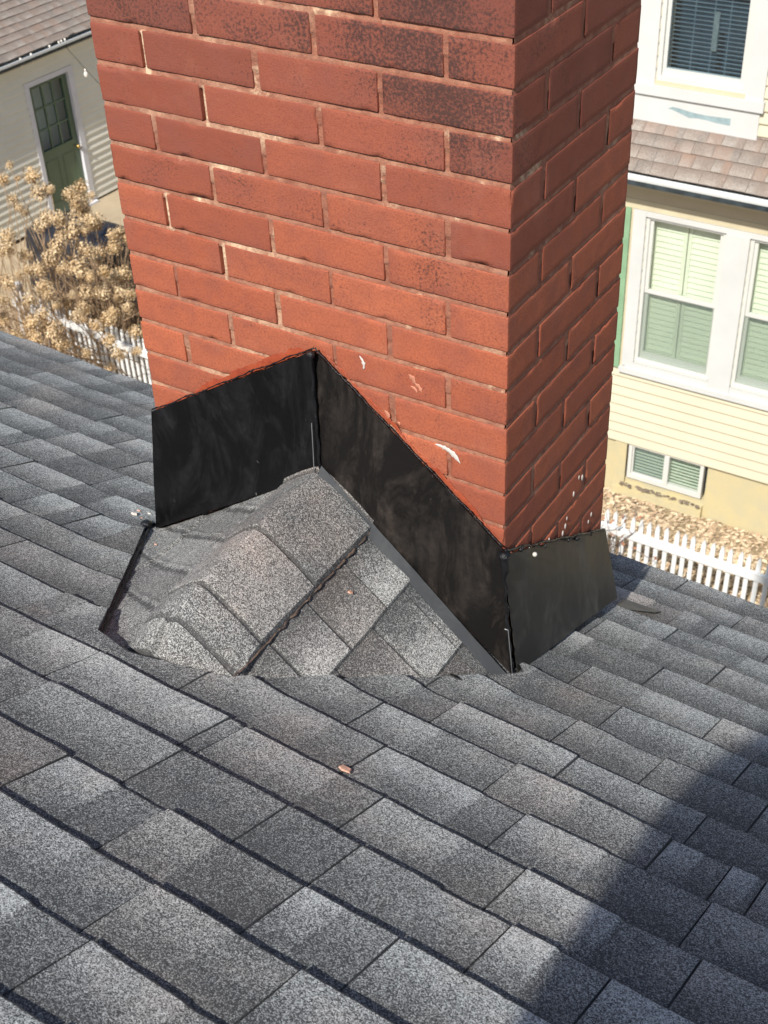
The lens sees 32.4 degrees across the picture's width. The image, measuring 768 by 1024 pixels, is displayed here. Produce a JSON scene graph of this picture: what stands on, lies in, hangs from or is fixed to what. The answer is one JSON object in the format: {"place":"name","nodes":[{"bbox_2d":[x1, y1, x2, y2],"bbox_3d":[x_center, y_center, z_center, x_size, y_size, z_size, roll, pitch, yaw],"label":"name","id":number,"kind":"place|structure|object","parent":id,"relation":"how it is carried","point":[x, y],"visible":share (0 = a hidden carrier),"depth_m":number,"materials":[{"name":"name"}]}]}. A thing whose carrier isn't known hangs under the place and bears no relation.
{"place":"outdoors","nodes":[
{"label":"outdoors","id":0,"kind":"place"},
{"bbox_2d":[0,188,142,345],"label":"patio","id":1,"kind":"structure","parent":0,"point":[108,206],"depth_m":18.82,"materials":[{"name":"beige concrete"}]},
{"bbox_2d":[26,212,135,306],"bbox_3d":[-3.800,-3.242,16.835,1.551,0.950,0.879,19,43,26],"label":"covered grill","id":2,"kind":"object","parent":1,"relation":"on","point":[103,232],"visible":0.22,"depth_m":16.48,"materials":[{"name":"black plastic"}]},
{"bbox_2d":[126,296,141,329],"bbox_3d":[-2.696,-2.444,16.106,0.660,0.490,0.610,19,43,26],"label":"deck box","id":3,"kind":"object","parent":1,"relation":"on","point":[135,315],"depth_m":15.98,"materials":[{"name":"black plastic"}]},
{"bbox_2d":[0,0,767,1023],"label":"shingled house","id":4,"kind":"structure","parent":0,"point":[376,250],"depth_m":2.02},
{"bbox_2d":[339,765,351,772],"bbox_3d":[-0.055,0.363,1.865,0.021,0.008,0.013,19,43,26],"label":"brick chip","id":5,"kind":"object","parent":4,"relation":"on","point":[344,768],"visible":1,"depth_m":1.86,"materials":[{"name":"brick"}]},
{"bbox_2d":[449,674,460,679],"bbox_3d":[0.121,0.282,2.253,0.025,0.009,0.011,19,43,26],"label":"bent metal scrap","id":6,"kind":"object","parent":4,"relation":"on","point":[456,677],"visible":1,"depth_m":2.25,"materials":[{"name":"black metal"}]},
{"bbox_2d":[0,236,767,606],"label":"ground","id":7,"kind":"structure","parent":0,"point":[674,532],"depth_m":12.73,"materials":[{"name":"soil"}]},
{"bbox_2d":[0,0,117,247],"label":"garage","id":8,"kind":"structure","parent":7,"relation":"on","point":[53,126],"depth_m":18.13,"materials":[{"name":"beige"}]},
{"bbox_2d":[0,26,99,84],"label":"string lights","id":9,"kind":"object","parent":8,"relation":"hanging from","point":[86,72],"visible":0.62,"depth_m":17.60,"materials":[{"name":"metal"}]},
{"bbox_2d":[29,73,87,212],"bbox_3d":[-4.518,-5.094,18.461,0.135,1.898,0.716,21,44,28],"label":"door","id":10,"kind":"structure","parent":8,"relation":"in","point":[63,163],"depth_m":18.56,"materials":[{"name":"green paint"}]},
{"bbox_2d":[0,159,139,362],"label":"hydrangea","id":11,"kind":"object","parent":7,"relation":"on","point":[78,203],"visible":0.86,"depth_m":14.60,"materials":[{"name":"beige plant"}]},
{"bbox_2d":[0,192,146,379],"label":"hydrangea","id":12,"kind":"object","parent":7,"relation":"on","point":[53,329],"visible":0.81,"depth_m":13.92,"materials":[{"name":"beige plant"}]},
{"bbox_2d":[0,201,148,381],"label":"hydrangea","id":13,"kind":"object","parent":7,"relation":"on","point":[98,257],"visible":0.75,"depth_m":14.35,"materials":[{"name":"beige plant"}]},
{"bbox_2d":[12,281,151,384],"bbox_3d":[-2.165,-1.323,14.213,5.231,1.040,0.162,23,44,30],"label":"picket fence","id":14,"kind":"object","parent":7,"relation":"on","point":[128,346],"visible":0.15,"depth_m":14.62,"materials":[{"name":"white paint"}]},
{"bbox_2d":[0,266,767,607],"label":"fallen leaves","id":15,"kind":"object","parent":7,"relation":"on","point":[710,534],"visible":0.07,"depth_m":12.68,"materials":[{"name":"brown plant"}]},
{"bbox_2d":[601,493,661,567],"bbox_3d":[1.633,0.391,11.637,1.570,1.182,0.909,5,38,10],"label":"dried rose bush","id":16,"kind":"object","parent":7,"relation":"on","point":[623,543],"visible":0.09,"depth_m":11.57,"materials":[{"name":"brown plant"}]},
{"bbox_2d":[601,508,767,606],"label":"picket fence","id":17,"kind":"object","parent":7,"relation":"on","point":[692,555],"visible":0.31,"depth_m":11.34,"materials":[{"name":"white paint"}]},
{"bbox_2d":[604,0,767,536],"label":"cream house","id":18,"kind":"structure","parent":7,"relation":"on","point":[693,292],"depth_m":11.56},
{"bbox_2d":[619,444,707,508],"bbox_3d":[2.725,-0.412,12.881,0.848,0.548,0.188,19,43,26],"label":"window","id":19,"kind":"structure","parent":18,"relation":"in","point":[668,472],"depth_m":12.92,"materials":[{"name":"white plastic"}]},
{"bbox_2d":[634,217,725,380],"bbox_3d":[2.689,-1.956,11.825,0.720,1.460,0.342,19,43,26],"label":"window","id":20,"kind":"structure","parent":18,"relation":"in","point":[682,269],"depth_m":11.81,"materials":[{"name":"white plastic"}]},
{"bbox_2d":[656,0,757,93],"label":"window","id":21,"kind":"structure","parent":18,"relation":"in","point":[712,42],"depth_m":10.67,"materials":[{"name":"white plastic"}]},
{"bbox_2d":[730,239,767,396],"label":"window","id":22,"kind":"structure","parent":18,"relation":"in","point":[750,368],"depth_m":11.60,"materials":[{"name":"white plastic"}]}
]}

